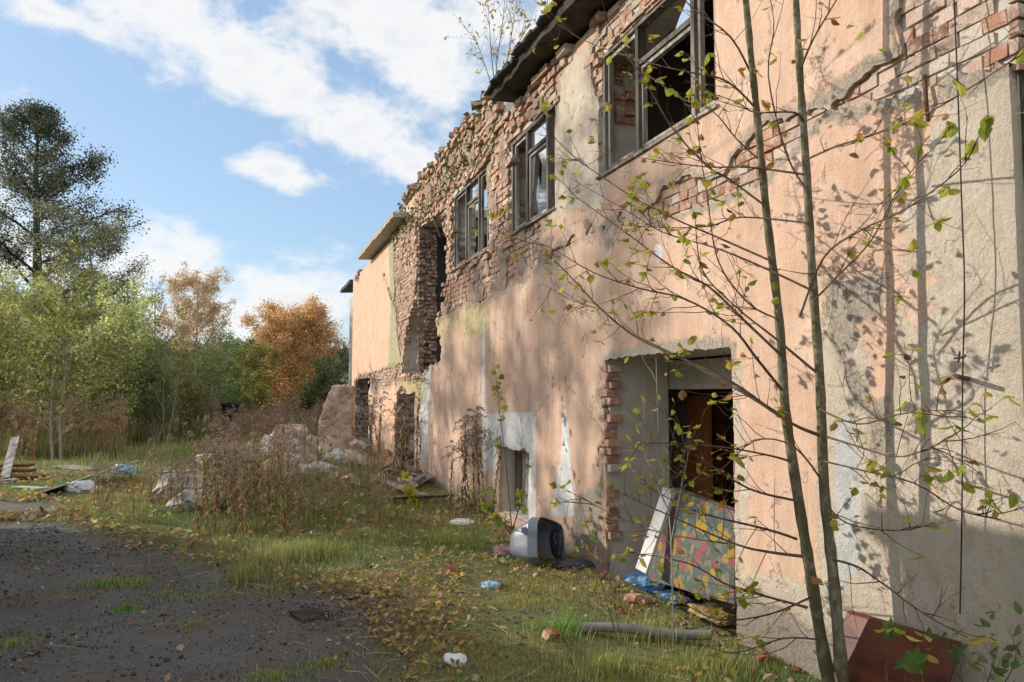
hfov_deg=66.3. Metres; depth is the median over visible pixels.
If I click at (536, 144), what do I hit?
window
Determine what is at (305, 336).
orange tree
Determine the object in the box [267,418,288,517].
dry goldenrod
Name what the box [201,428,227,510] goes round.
dry goldenrod
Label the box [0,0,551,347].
sky
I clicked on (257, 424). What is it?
dry goldenrod
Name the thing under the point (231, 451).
dry goldenrod
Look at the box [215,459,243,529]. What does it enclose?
dry goldenrod
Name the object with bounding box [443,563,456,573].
brick fragment
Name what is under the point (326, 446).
masonry chunk
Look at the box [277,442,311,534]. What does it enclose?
dry goldenrod
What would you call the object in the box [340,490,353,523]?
dry goldenrod
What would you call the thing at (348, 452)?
masonry block
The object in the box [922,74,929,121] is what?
iron peg
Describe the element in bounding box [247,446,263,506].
dry goldenrod
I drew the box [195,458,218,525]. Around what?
dry goldenrod
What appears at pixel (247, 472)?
dry goldenrod
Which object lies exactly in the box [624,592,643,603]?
brick fragment
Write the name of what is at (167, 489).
dry goldenrod
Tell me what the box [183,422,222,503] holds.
dry goldenrod
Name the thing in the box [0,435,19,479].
upright board
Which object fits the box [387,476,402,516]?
dry goldenrod
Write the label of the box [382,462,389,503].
dry goldenrod
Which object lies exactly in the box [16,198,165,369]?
willow tree
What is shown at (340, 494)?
dry goldenrod
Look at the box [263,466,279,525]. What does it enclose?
dry goldenrod
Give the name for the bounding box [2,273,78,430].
shrub
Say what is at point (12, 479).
grey board
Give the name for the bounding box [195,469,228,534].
dry goldenrod
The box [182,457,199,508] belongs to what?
dry goldenrod
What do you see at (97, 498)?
dry goldenrod
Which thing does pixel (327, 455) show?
masonry chunk
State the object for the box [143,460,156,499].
dry goldenrod
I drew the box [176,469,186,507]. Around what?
dry goldenrod
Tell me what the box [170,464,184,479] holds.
dry goldenrod
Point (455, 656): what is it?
white scrap
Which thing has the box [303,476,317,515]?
dry goldenrod
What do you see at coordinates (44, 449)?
tall grass
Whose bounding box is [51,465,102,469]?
board
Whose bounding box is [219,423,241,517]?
dry goldenrod
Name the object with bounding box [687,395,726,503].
cabinet
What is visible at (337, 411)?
masonry slab
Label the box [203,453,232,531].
dry goldenrod
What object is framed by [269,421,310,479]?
dry goldenrod
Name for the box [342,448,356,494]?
dry goldenrod
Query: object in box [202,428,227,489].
dry goldenrod
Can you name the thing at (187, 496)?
white cloth
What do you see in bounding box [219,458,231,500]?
dry goldenrod
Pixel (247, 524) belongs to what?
dry goldenrod
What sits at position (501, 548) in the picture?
pink rag
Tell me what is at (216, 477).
dry goldenrod
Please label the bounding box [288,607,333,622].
grey tile
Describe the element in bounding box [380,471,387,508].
dry goldenrod
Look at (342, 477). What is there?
dry goldenrod
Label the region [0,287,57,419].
shrub
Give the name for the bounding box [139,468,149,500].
dry goldenrod
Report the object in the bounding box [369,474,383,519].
dry goldenrod
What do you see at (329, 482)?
dry goldenrod
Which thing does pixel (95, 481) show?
dry goldenrod
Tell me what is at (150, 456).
dry goldenrod
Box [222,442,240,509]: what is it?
dry goldenrod
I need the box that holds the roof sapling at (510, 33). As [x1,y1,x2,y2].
[444,0,539,79]
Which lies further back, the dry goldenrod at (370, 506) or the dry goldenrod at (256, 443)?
the dry goldenrod at (256, 443)
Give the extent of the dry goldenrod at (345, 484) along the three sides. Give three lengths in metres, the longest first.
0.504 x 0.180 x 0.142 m
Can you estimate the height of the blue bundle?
0.195 m
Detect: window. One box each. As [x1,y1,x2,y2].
[449,167,488,272]
[506,103,556,237]
[515,450,529,514]
[596,0,717,179]
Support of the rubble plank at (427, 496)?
on the ground at (158, 639)
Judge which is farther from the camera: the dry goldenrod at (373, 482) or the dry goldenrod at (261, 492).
the dry goldenrod at (373, 482)
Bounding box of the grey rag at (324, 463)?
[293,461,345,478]
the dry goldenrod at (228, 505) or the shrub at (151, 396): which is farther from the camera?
the shrub at (151, 396)
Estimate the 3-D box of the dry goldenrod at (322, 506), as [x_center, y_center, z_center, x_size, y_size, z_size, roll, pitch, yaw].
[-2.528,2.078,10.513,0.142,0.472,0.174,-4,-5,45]
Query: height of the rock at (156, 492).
0.396 m
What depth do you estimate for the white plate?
9.79 m
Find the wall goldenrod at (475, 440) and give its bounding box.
[440,406,518,520]
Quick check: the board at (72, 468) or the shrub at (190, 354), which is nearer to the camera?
the board at (72, 468)
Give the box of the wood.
[17,337,270,411]
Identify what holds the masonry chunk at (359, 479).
on the ground at (158, 639)
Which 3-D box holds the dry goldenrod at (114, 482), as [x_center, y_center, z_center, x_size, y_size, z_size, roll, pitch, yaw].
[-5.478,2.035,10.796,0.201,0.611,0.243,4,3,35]
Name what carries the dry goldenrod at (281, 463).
on the ground at (158, 639)
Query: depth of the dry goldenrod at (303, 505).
9.42 m
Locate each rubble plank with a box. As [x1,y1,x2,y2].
[371,476,427,496]
[377,493,448,499]
[390,469,423,482]
[398,471,433,493]
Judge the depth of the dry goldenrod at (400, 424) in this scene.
14.42 m
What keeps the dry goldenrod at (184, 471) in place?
on the ground at (158, 639)
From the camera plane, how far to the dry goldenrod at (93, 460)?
11.81 m
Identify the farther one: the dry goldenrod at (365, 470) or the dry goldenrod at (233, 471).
the dry goldenrod at (365, 470)
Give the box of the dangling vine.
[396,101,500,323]
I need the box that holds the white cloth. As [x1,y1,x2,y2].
[165,489,230,510]
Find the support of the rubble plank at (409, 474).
on the ground at (158, 639)
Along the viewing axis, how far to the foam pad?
6.13 m
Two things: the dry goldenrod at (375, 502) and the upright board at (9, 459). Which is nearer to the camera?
the dry goldenrod at (375, 502)
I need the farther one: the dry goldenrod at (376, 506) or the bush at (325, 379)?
the bush at (325, 379)
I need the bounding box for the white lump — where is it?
[330,448,356,465]
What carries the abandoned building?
on the ground at (158, 639)
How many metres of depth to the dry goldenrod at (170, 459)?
11.47 m
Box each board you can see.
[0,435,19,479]
[0,478,17,481]
[13,485,48,488]
[39,460,137,493]
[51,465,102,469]
[159,469,195,477]
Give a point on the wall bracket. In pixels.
(959, 376)
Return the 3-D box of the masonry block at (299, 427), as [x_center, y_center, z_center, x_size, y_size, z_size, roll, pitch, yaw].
[-4.978,2.134,17.123,0.741,0.905,0.841,26,-3,42]
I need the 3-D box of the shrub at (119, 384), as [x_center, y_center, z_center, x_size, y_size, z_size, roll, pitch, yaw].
[-12.383,0.543,24.702,3.561,5.725,3.015,-4,-5,44]
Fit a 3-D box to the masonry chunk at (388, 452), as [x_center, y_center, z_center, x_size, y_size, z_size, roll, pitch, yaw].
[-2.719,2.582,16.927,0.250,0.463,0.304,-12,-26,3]
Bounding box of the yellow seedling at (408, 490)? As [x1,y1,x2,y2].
[400,470,418,507]
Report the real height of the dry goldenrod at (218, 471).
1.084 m
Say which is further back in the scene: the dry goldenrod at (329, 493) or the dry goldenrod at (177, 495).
the dry goldenrod at (177, 495)
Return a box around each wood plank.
[0,463,34,466]
[0,469,36,472]
[0,474,45,478]
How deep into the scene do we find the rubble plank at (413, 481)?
13.03 m
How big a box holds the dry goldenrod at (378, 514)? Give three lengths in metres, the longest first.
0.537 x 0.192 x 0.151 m
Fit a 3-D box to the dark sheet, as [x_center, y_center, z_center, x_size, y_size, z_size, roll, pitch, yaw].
[0.574,2.093,7.394,0.453,0.064,0.412,1,-4,-19]
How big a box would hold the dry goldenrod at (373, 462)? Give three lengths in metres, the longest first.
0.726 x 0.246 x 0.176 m
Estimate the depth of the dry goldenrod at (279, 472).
9.14 m
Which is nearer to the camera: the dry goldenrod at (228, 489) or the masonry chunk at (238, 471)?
the dry goldenrod at (228, 489)
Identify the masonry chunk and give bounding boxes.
[194,454,212,469]
[223,462,249,480]
[262,458,282,475]
[297,433,313,446]
[300,446,323,459]
[307,454,316,463]
[310,436,331,445]
[319,440,331,453]
[321,452,334,464]
[332,439,349,448]
[338,444,352,452]
[349,439,366,450]
[349,474,361,484]
[376,455,396,468]
[379,449,392,456]
[388,456,400,468]
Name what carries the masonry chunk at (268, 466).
on the ground at (158, 639)
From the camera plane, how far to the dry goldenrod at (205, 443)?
10.57 m
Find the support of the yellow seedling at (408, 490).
on the ground at (158, 639)
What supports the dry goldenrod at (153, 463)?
on the ground at (158, 639)
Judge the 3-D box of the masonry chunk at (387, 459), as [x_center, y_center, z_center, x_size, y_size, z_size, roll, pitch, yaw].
[-2.598,2.376,15.505,0.498,0.307,0.421,-31,-10,35]
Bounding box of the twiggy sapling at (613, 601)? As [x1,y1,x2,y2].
[574,493,626,645]
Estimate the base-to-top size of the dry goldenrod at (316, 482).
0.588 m
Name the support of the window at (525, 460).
in the abandoned building
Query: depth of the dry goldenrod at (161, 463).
11.93 m
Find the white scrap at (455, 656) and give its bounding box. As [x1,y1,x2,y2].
[442,652,466,666]
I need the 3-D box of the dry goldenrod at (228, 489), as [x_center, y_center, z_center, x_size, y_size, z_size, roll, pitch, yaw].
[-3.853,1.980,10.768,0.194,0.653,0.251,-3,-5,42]
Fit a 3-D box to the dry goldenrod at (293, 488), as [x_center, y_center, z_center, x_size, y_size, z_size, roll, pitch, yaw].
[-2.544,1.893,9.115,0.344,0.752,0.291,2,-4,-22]
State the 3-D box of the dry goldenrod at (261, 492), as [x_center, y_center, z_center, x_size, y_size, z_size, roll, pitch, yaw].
[-3.123,1.752,9.799,0.498,1.080,0.433,-4,-5,43]
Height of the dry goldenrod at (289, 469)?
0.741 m
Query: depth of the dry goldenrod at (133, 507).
10.26 m
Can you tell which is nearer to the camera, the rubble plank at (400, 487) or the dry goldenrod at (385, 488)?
the dry goldenrod at (385, 488)
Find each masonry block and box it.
[271,424,307,438]
[326,435,360,452]
[344,449,380,467]
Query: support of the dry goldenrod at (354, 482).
on the ground at (158, 639)
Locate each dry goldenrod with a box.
[78,452,113,503]
[84,458,104,499]
[88,463,105,494]
[95,463,103,501]
[97,461,103,495]
[100,462,111,499]
[101,457,126,507]
[103,464,118,501]
[106,467,123,506]
[119,458,141,513]
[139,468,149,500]
[141,466,158,502]
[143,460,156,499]
[143,475,157,509]
[145,448,162,489]
[146,438,160,489]
[151,460,167,504]
[156,460,166,474]
[158,434,175,496]
[163,468,175,500]
[165,460,173,499]
[168,457,181,493]
[169,473,186,512]
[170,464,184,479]
[171,477,182,515]
[176,461,190,491]
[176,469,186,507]
[182,456,199,484]
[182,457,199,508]
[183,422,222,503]
[183,460,213,533]
[186,437,231,531]
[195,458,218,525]
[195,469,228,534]
[196,440,215,509]
[197,441,216,507]
[198,435,221,524]
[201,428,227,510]
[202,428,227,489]
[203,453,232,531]
[204,418,227,520]
[204,436,235,521]
[204,440,226,511]
[205,442,221,507]
[205,447,229,520]
[209,425,247,479]
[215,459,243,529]
[216,422,242,488]
[218,436,249,509]
[218,445,233,495]
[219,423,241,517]
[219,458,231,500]
[220,448,230,497]
[220,448,241,515]
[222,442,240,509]
[223,463,242,516]
[224,447,259,530]
[224,449,245,507]
[224,462,240,505]
[233,462,250,522]
[234,441,253,520]
[234,449,259,513]
[234,479,252,531]
[235,477,253,533]
[238,444,245,502]
[240,432,275,513]
[240,438,285,521]
[240,445,260,532]
[240,450,262,515]
[243,442,263,484]
[245,418,257,475]
[245,460,256,509]
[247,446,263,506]
[248,421,263,483]
[251,469,271,531]
[254,438,287,499]
[254,452,262,498]
[260,441,288,532]
[262,433,288,505]
[263,427,284,508]
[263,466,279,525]
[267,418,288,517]
[268,436,295,512]
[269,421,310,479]
[269,471,293,522]
[272,436,310,512]
[274,460,291,522]
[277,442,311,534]
[279,441,311,518]
[282,462,293,514]
[282,472,309,535]
[291,463,306,524]
[299,491,311,524]
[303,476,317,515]
[309,463,320,502]
[309,486,320,517]
[317,478,329,511]
[319,477,332,511]
[323,466,344,516]
[324,463,332,501]
[324,492,336,523]
[335,475,344,525]
[336,455,346,499]
[339,472,348,504]
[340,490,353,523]
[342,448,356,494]
[350,373,428,475]
[351,481,358,507]
[358,462,366,504]
[364,453,369,492]
[366,489,375,523]
[368,444,379,487]
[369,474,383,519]
[369,486,382,519]
[370,469,379,502]
[373,479,378,522]
[376,458,393,487]
[376,484,389,525]
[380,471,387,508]
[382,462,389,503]
[385,448,396,477]
[386,474,396,503]
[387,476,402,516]
[392,448,399,483]
[396,460,408,483]
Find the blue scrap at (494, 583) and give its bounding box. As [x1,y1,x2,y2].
[481,580,500,588]
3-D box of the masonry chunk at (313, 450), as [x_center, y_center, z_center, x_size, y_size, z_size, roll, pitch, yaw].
[-3.780,2.231,15.010,0.334,0.468,0.336,-38,8,-38]
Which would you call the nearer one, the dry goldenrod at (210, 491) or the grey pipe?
the grey pipe
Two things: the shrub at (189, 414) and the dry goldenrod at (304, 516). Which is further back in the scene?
the shrub at (189, 414)
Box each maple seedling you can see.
[880,617,900,681]
[893,644,927,681]
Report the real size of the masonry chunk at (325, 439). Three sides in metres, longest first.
0.487 x 0.361 x 0.323 m
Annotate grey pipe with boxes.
[580,622,711,639]
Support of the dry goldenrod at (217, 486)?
on the ground at (158, 639)
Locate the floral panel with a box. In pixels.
[646,488,736,603]
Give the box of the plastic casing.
[510,517,563,565]
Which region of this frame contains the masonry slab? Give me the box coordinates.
[318,384,355,441]
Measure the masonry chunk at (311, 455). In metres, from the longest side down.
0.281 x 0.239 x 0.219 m
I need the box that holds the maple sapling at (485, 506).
[468,364,531,534]
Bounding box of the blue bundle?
[111,464,137,473]
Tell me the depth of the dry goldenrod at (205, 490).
9.38 m
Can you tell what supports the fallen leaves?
on the ground at (158, 639)
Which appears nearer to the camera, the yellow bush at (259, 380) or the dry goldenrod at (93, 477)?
the dry goldenrod at (93, 477)
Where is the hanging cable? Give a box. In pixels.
[953,0,964,613]
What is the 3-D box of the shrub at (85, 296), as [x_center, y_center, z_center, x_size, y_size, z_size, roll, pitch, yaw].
[-18.798,0.510,32.723,3.916,6.919,3.600,0,-4,2]
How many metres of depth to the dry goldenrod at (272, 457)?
11.06 m
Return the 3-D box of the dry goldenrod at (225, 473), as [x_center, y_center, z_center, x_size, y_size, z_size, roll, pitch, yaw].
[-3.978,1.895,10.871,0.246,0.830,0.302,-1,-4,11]
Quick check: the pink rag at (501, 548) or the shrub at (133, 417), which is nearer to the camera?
the pink rag at (501, 548)
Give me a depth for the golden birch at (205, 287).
61.94 m
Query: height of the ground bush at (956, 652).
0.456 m
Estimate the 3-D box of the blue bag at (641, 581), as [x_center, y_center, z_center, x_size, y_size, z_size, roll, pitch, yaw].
[1.162,2.140,6.993,0.419,0.166,0.424,-3,-5,40]
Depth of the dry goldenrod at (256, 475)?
10.89 m
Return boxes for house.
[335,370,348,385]
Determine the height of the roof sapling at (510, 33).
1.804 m
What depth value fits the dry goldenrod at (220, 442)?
10.18 m
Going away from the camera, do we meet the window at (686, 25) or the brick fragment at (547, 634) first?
the brick fragment at (547, 634)
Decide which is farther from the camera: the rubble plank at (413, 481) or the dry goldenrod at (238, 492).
the rubble plank at (413, 481)
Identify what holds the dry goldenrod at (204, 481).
on the ground at (158, 639)
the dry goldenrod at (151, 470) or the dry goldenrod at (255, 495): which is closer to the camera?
the dry goldenrod at (255, 495)
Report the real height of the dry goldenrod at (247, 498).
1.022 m
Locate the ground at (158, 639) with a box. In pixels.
[0,401,819,681]
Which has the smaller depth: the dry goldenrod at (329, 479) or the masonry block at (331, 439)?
the dry goldenrod at (329, 479)
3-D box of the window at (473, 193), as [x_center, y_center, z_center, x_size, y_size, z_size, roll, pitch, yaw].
[-0.620,-1.795,11.866,0.174,1.256,2.004,1,-4,-19]
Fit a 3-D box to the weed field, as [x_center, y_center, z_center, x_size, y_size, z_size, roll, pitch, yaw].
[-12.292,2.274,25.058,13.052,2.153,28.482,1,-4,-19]
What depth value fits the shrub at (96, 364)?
26.50 m
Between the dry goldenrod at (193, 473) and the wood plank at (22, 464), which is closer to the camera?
the dry goldenrod at (193, 473)
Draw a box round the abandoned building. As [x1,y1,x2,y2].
[340,0,1023,681]
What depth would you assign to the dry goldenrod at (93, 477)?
12.11 m
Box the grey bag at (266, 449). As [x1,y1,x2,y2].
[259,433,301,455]
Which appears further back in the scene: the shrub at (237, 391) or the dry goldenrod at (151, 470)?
the shrub at (237, 391)
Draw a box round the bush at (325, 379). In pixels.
[291,341,348,423]
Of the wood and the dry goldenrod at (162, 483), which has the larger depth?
the wood
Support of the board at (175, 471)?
on the ground at (158, 639)
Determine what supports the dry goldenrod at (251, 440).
on the ground at (158, 639)
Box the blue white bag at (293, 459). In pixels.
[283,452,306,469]
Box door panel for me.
[833,610,961,681]
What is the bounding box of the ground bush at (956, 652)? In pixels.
[926,601,1023,681]
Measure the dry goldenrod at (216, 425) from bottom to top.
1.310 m
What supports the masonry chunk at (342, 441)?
on the ground at (158, 639)
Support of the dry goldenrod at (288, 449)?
on the ground at (158, 639)
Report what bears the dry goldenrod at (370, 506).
on the ground at (158, 639)
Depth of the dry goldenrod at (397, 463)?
12.43 m
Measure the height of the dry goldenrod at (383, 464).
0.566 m
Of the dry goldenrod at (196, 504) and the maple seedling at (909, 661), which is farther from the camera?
the dry goldenrod at (196, 504)
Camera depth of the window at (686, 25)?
6.70 m
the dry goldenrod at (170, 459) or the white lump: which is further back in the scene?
the white lump
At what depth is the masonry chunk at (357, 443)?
16.83 m
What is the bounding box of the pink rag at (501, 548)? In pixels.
[493,544,513,556]
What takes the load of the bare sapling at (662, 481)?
on the ground at (158, 639)
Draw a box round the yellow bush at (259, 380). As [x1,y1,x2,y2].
[221,335,284,423]
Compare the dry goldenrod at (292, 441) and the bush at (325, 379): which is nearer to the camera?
the dry goldenrod at (292, 441)
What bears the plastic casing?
on the ground at (158, 639)
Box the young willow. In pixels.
[3,228,120,460]
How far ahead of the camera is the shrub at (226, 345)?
32.55 m
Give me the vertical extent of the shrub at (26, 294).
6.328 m
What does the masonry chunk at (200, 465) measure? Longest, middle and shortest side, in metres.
0.436 x 0.370 x 0.339 m
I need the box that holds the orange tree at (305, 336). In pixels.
[235,293,347,419]
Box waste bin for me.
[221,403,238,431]
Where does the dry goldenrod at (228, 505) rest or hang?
on the ground at (158, 639)
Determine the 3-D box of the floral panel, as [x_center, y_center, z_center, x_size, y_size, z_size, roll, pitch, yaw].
[1.438,1.563,5.983,0.282,0.748,1.247,1,-4,-19]
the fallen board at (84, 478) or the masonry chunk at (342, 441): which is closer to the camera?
the fallen board at (84, 478)
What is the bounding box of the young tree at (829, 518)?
[465,0,1023,681]
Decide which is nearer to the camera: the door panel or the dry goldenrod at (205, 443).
the door panel
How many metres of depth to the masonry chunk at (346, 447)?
15.36 m
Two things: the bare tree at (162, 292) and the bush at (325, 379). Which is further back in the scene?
the bare tree at (162, 292)
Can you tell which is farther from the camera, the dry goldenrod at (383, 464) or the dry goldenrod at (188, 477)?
the dry goldenrod at (383, 464)
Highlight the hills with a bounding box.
[164,342,348,391]
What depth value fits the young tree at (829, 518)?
4.06 m
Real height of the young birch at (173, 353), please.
4.899 m
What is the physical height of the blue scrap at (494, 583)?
0.046 m
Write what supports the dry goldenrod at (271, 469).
on the ground at (158, 639)
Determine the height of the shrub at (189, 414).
3.644 m
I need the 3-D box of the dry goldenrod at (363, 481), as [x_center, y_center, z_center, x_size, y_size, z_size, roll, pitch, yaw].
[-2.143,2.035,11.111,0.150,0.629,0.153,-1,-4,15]
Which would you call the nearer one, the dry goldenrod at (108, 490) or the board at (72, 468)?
the dry goldenrod at (108, 490)
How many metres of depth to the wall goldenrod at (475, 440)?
10.62 m
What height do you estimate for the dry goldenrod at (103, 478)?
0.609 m
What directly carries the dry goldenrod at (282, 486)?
on the ground at (158, 639)
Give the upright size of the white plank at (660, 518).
0.670 m
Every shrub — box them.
[0,260,57,433]
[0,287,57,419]
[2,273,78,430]
[18,270,107,426]
[48,269,132,425]
[66,267,163,439]
[77,306,153,432]
[118,333,164,427]
[119,316,171,433]
[129,339,184,442]
[138,325,204,434]
[163,343,234,437]
[190,330,244,432]
[216,329,264,421]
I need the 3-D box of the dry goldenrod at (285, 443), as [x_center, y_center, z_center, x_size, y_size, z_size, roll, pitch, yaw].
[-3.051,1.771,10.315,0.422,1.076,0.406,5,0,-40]
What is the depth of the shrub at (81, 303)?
29.61 m
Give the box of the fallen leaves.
[0,442,818,681]
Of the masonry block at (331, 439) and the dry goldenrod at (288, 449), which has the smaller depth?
the dry goldenrod at (288, 449)
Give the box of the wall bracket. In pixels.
[953,351,969,380]
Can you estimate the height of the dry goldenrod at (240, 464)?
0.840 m
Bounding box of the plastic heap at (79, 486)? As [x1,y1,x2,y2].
[64,480,103,492]
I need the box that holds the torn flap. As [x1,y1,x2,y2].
[549,529,562,559]
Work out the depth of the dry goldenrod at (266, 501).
9.06 m
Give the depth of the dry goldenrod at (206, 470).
10.36 m
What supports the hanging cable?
hanging from the abandoned building
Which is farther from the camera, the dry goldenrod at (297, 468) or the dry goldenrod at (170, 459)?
the dry goldenrod at (170, 459)
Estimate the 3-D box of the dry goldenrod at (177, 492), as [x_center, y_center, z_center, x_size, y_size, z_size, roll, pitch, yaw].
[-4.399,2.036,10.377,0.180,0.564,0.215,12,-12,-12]
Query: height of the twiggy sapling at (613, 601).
0.821 m
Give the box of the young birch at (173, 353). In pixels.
[143,297,202,444]
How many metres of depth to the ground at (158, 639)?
5.86 m
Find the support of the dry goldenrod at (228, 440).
on the ground at (158, 639)
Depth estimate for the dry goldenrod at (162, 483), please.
10.74 m
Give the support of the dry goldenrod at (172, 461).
on the ground at (158, 639)
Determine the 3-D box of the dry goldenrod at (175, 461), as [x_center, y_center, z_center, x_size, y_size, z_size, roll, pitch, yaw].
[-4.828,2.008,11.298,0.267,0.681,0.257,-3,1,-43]
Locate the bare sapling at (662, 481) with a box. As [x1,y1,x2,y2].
[615,345,704,645]
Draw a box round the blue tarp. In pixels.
[655,589,693,604]
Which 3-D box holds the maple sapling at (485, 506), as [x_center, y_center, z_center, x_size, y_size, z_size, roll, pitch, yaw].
[-0.115,1.069,7.758,0.584,1.733,1.430,0,-4,-7]
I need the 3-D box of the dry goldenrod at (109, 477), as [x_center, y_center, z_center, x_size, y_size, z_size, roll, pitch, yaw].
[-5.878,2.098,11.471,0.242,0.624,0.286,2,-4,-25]
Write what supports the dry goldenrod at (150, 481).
on the ground at (158, 639)
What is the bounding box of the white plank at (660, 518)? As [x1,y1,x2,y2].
[636,487,675,573]
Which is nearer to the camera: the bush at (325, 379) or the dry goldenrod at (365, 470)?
the dry goldenrod at (365, 470)
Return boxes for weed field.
[0,384,328,477]
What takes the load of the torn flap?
attached to the plastic casing
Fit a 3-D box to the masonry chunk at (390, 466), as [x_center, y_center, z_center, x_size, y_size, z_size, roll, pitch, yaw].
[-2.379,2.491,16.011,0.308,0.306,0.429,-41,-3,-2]
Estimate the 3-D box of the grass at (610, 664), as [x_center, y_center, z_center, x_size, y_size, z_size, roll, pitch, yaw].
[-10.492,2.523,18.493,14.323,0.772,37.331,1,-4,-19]
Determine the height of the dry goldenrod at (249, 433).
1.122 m
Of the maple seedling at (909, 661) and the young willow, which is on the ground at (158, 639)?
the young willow
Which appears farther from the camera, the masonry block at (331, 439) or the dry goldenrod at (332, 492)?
the masonry block at (331, 439)
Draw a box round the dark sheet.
[551,559,595,569]
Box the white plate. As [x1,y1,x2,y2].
[449,518,473,525]
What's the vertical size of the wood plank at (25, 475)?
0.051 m
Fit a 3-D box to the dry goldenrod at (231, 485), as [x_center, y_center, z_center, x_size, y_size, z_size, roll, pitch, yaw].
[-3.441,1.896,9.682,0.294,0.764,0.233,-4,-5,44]
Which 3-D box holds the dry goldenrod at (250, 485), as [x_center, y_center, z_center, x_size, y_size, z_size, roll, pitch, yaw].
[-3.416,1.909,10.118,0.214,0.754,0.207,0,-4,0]
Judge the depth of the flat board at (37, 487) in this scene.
13.28 m
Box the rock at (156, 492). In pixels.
[151,472,205,498]
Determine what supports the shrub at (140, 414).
on the ground at (158, 639)
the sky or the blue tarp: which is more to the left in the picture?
the sky
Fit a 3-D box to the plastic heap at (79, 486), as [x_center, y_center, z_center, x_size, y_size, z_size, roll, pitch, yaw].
[-7.109,2.416,13.050,0.550,0.197,0.500,0,-4,4]
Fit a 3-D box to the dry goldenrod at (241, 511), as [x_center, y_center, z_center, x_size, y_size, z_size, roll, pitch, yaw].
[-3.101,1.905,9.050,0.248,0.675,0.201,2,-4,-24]
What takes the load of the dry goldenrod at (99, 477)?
on the ground at (158, 639)
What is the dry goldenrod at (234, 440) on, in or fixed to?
on the ground at (158, 639)
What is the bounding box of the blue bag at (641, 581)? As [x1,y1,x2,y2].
[623,571,665,594]
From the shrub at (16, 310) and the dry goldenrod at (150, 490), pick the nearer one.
the dry goldenrod at (150, 490)
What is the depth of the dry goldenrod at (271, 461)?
10.54 m
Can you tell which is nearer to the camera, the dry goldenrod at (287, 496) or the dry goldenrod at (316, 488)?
the dry goldenrod at (287, 496)
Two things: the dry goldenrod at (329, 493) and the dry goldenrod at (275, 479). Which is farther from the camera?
the dry goldenrod at (275, 479)
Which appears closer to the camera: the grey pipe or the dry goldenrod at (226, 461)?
the grey pipe
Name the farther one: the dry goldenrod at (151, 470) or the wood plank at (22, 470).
the wood plank at (22, 470)
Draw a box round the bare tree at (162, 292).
[139,273,176,357]
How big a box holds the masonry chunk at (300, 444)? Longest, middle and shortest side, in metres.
0.502 x 0.361 x 0.358 m
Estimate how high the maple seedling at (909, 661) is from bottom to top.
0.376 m
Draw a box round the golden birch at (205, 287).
[150,261,236,390]
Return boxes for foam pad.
[688,603,736,625]
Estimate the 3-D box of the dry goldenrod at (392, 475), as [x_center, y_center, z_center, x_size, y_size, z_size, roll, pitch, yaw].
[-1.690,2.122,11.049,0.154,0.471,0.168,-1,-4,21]
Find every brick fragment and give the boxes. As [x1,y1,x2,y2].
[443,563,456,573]
[541,626,561,640]
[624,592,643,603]
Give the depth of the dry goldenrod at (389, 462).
13.03 m
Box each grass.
[0,410,484,528]
[0,426,821,681]
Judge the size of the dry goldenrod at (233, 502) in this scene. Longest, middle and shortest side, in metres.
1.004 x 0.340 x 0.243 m
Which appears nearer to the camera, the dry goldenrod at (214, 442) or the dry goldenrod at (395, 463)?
the dry goldenrod at (214, 442)

